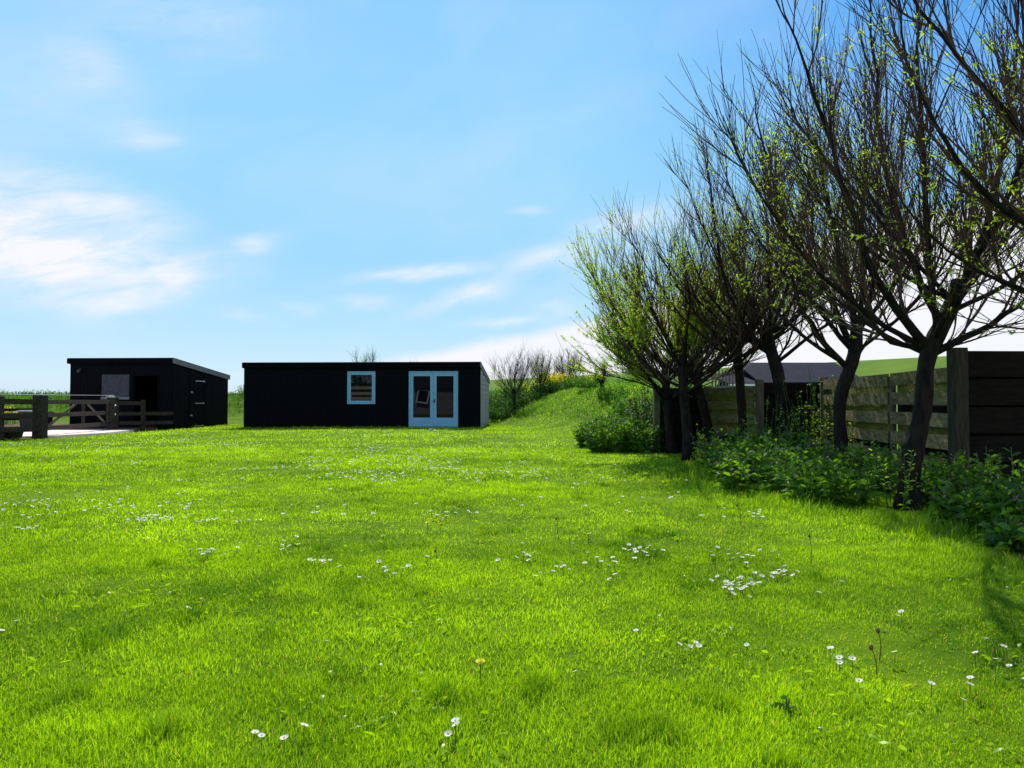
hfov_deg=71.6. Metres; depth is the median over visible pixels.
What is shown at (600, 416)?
comfrey plant
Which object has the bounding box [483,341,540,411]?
willow
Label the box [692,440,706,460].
willow shoot
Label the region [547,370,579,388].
rapeseed plant
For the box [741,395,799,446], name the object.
willow shoot
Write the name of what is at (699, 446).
willow shoot
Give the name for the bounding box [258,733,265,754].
daisy
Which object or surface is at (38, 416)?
paddock fence
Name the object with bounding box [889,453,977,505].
comfrey plant
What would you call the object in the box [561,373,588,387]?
weed clump
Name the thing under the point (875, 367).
dike
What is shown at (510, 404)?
bush
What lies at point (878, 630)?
seed stalk
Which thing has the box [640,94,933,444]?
willow tree
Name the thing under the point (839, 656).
daisy
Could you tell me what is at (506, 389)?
bush
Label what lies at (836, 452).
comfrey plant
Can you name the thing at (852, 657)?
daisy
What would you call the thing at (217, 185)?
sky
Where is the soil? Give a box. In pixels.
[4,423,156,430]
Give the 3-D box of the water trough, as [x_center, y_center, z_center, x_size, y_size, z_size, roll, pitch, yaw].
[-18.160,1.330,26.949,1.119,0.682,0.649,0,-2,0]
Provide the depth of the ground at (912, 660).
3.35 m
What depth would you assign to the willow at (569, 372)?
39.85 m
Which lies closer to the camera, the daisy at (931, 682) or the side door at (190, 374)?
the daisy at (931, 682)
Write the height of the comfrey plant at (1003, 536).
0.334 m
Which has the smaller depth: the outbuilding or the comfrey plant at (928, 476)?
the comfrey plant at (928, 476)
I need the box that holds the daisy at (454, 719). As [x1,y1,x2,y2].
[451,717,458,738]
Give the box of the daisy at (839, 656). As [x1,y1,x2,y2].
[835,654,841,671]
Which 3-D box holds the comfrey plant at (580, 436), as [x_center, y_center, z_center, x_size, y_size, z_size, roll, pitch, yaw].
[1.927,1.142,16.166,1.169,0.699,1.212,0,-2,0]
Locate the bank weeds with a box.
[0,375,714,420]
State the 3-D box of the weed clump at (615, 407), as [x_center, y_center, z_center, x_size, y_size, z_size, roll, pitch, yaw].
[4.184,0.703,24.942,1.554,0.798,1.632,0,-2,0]
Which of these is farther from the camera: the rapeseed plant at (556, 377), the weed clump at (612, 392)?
the rapeseed plant at (556, 377)
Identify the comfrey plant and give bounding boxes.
[572,419,617,447]
[582,412,646,452]
[589,407,652,432]
[614,412,665,453]
[696,427,793,482]
[700,418,790,470]
[714,436,801,494]
[746,425,833,471]
[772,448,891,509]
[783,438,889,487]
[813,439,901,476]
[848,444,947,494]
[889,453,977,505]
[926,477,1023,531]
[930,446,1023,514]
[972,507,1023,555]
[977,479,1023,524]
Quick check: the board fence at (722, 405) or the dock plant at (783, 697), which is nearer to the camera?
the dock plant at (783, 697)
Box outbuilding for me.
[703,363,858,413]
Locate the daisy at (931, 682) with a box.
[928,680,935,696]
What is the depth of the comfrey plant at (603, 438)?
14.36 m
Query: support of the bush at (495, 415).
on the ground at (912, 660)
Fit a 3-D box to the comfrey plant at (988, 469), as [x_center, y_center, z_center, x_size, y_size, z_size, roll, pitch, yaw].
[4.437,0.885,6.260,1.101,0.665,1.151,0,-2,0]
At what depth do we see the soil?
26.46 m
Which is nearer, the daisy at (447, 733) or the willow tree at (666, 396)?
the daisy at (447, 733)
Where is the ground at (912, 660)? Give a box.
[0,384,1023,767]
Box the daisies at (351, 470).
[1,430,763,517]
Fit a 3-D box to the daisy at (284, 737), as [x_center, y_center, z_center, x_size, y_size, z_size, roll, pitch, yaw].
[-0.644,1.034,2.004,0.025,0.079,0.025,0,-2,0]
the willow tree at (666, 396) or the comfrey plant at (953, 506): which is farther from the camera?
the willow tree at (666, 396)
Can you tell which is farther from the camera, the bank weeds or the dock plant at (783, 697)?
the bank weeds
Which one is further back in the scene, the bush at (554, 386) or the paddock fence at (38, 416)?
the bush at (554, 386)
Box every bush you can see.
[489,389,508,405]
[489,392,530,411]
[489,403,518,419]
[497,382,532,397]
[504,383,546,402]
[531,378,564,393]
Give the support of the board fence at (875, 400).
on the ground at (912, 660)
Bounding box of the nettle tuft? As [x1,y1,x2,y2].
[235,385,243,395]
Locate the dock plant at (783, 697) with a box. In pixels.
[770,691,803,715]
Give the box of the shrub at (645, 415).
[617,381,652,438]
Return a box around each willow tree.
[544,183,782,454]
[583,181,831,461]
[583,196,830,446]
[593,130,878,441]
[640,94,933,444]
[660,0,1023,512]
[687,6,1016,458]
[819,0,1023,334]
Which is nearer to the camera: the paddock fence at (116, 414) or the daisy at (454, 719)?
the daisy at (454, 719)
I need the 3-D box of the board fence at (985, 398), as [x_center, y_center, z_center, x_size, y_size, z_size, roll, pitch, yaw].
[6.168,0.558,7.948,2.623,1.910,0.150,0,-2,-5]
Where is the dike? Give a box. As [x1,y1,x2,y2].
[240,356,946,411]
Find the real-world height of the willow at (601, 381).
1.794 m
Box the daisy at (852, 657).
[848,655,855,672]
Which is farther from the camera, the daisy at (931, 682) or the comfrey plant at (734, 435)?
the comfrey plant at (734, 435)
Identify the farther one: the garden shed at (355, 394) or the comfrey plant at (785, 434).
the garden shed at (355, 394)
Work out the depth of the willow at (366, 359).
38.12 m
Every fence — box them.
[0,395,47,440]
[4,408,31,419]
[106,395,172,430]
[653,385,703,452]
[704,386,754,451]
[755,380,819,445]
[819,367,947,471]
[946,347,1023,491]
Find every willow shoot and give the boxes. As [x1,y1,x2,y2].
[691,427,715,461]
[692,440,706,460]
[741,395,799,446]
[781,375,833,448]
[791,366,855,453]
[865,439,921,510]
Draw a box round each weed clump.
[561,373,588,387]
[575,374,605,387]
[595,383,629,399]
[609,393,652,414]
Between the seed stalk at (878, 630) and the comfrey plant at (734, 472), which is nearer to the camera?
the seed stalk at (878, 630)
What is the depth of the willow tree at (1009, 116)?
5.06 m
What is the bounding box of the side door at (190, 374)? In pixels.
[189,374,204,426]
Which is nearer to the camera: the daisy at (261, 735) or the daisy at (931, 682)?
the daisy at (261, 735)
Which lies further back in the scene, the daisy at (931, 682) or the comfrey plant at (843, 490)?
the comfrey plant at (843, 490)
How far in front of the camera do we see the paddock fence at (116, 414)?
25.71 m
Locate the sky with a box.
[0,0,1023,393]
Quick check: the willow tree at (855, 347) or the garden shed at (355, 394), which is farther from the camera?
the garden shed at (355, 394)
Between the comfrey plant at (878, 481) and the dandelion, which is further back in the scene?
the comfrey plant at (878, 481)
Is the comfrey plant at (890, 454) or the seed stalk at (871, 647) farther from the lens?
the comfrey plant at (890, 454)
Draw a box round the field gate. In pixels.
[48,400,110,429]
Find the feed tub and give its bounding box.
[4,432,23,437]
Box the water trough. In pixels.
[13,410,53,426]
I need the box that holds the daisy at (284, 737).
[280,734,287,751]
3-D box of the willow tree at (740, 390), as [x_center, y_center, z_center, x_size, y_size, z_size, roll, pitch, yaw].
[4.035,-1.403,12.253,4.174,5.556,4.059,2,-2,-45]
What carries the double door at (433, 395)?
in the garden shed at (355, 394)
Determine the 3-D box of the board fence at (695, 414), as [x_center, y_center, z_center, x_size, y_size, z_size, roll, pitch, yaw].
[3.340,0.856,14.233,1.000,1.650,0.122,0,-2,0]
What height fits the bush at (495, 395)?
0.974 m
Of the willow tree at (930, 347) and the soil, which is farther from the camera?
the soil
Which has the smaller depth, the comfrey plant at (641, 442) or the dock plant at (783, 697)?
the dock plant at (783, 697)
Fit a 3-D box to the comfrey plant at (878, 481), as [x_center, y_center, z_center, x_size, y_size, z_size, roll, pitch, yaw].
[4.378,0.966,7.988,1.059,0.587,1.032,-1,-2,41]
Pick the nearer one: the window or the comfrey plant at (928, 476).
the comfrey plant at (928, 476)
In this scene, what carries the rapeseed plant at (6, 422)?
on the ground at (912, 660)
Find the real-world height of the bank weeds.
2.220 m
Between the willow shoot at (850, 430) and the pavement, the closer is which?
the willow shoot at (850, 430)
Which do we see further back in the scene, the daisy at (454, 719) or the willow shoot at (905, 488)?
the willow shoot at (905, 488)
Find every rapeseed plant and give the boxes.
[4,404,18,424]
[522,381,535,393]
[535,372,565,385]
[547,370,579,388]
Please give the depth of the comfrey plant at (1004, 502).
5.37 m
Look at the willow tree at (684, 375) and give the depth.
12.15 m
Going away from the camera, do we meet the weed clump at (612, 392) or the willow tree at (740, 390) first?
the willow tree at (740, 390)
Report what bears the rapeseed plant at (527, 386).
on the ground at (912, 660)
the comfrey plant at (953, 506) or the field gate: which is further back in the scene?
the field gate
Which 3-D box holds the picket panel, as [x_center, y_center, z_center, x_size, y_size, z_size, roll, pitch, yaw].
[5.360,0.553,17.616,0.920,1.838,0.050,0,-2,0]
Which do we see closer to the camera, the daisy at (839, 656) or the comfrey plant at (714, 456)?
the daisy at (839, 656)
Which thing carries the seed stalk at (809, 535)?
on the ground at (912, 660)
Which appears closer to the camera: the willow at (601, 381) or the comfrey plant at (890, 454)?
the comfrey plant at (890, 454)
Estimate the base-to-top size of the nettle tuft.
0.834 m
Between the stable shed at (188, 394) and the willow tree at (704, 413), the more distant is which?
the stable shed at (188, 394)
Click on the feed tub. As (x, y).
(13, 434)
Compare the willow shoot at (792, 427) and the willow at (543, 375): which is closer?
the willow shoot at (792, 427)
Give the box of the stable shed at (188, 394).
[67,358,229,428]
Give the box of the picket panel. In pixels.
[711,370,743,387]
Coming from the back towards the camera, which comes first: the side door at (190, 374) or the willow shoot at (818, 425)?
the side door at (190, 374)
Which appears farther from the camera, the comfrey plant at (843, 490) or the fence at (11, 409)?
the fence at (11, 409)
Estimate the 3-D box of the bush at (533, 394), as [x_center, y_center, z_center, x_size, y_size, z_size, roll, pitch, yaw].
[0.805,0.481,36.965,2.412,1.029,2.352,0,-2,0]
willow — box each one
[350,345,382,361]
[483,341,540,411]
[524,346,563,394]
[546,343,584,377]
[585,356,612,389]
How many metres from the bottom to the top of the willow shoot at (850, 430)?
1.591 m
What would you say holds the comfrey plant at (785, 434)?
on the ground at (912, 660)
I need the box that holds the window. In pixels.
[347,371,374,403]
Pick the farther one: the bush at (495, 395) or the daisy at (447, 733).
the bush at (495, 395)
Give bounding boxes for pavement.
[4,430,133,439]
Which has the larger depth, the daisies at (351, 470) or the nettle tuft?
the nettle tuft
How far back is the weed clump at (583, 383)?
32.67 m
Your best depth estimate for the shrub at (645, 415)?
14.94 m
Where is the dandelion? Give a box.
[476,658,484,678]
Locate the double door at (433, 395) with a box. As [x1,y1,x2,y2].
[409,371,457,427]
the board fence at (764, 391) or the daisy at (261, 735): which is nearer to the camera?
the daisy at (261, 735)
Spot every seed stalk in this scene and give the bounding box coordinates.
[808,534,811,564]
[869,644,876,674]
[876,628,881,660]
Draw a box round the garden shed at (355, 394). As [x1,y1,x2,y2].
[242,362,489,427]
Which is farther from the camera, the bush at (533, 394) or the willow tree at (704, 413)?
the bush at (533, 394)
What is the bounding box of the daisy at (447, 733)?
[444,730,451,736]

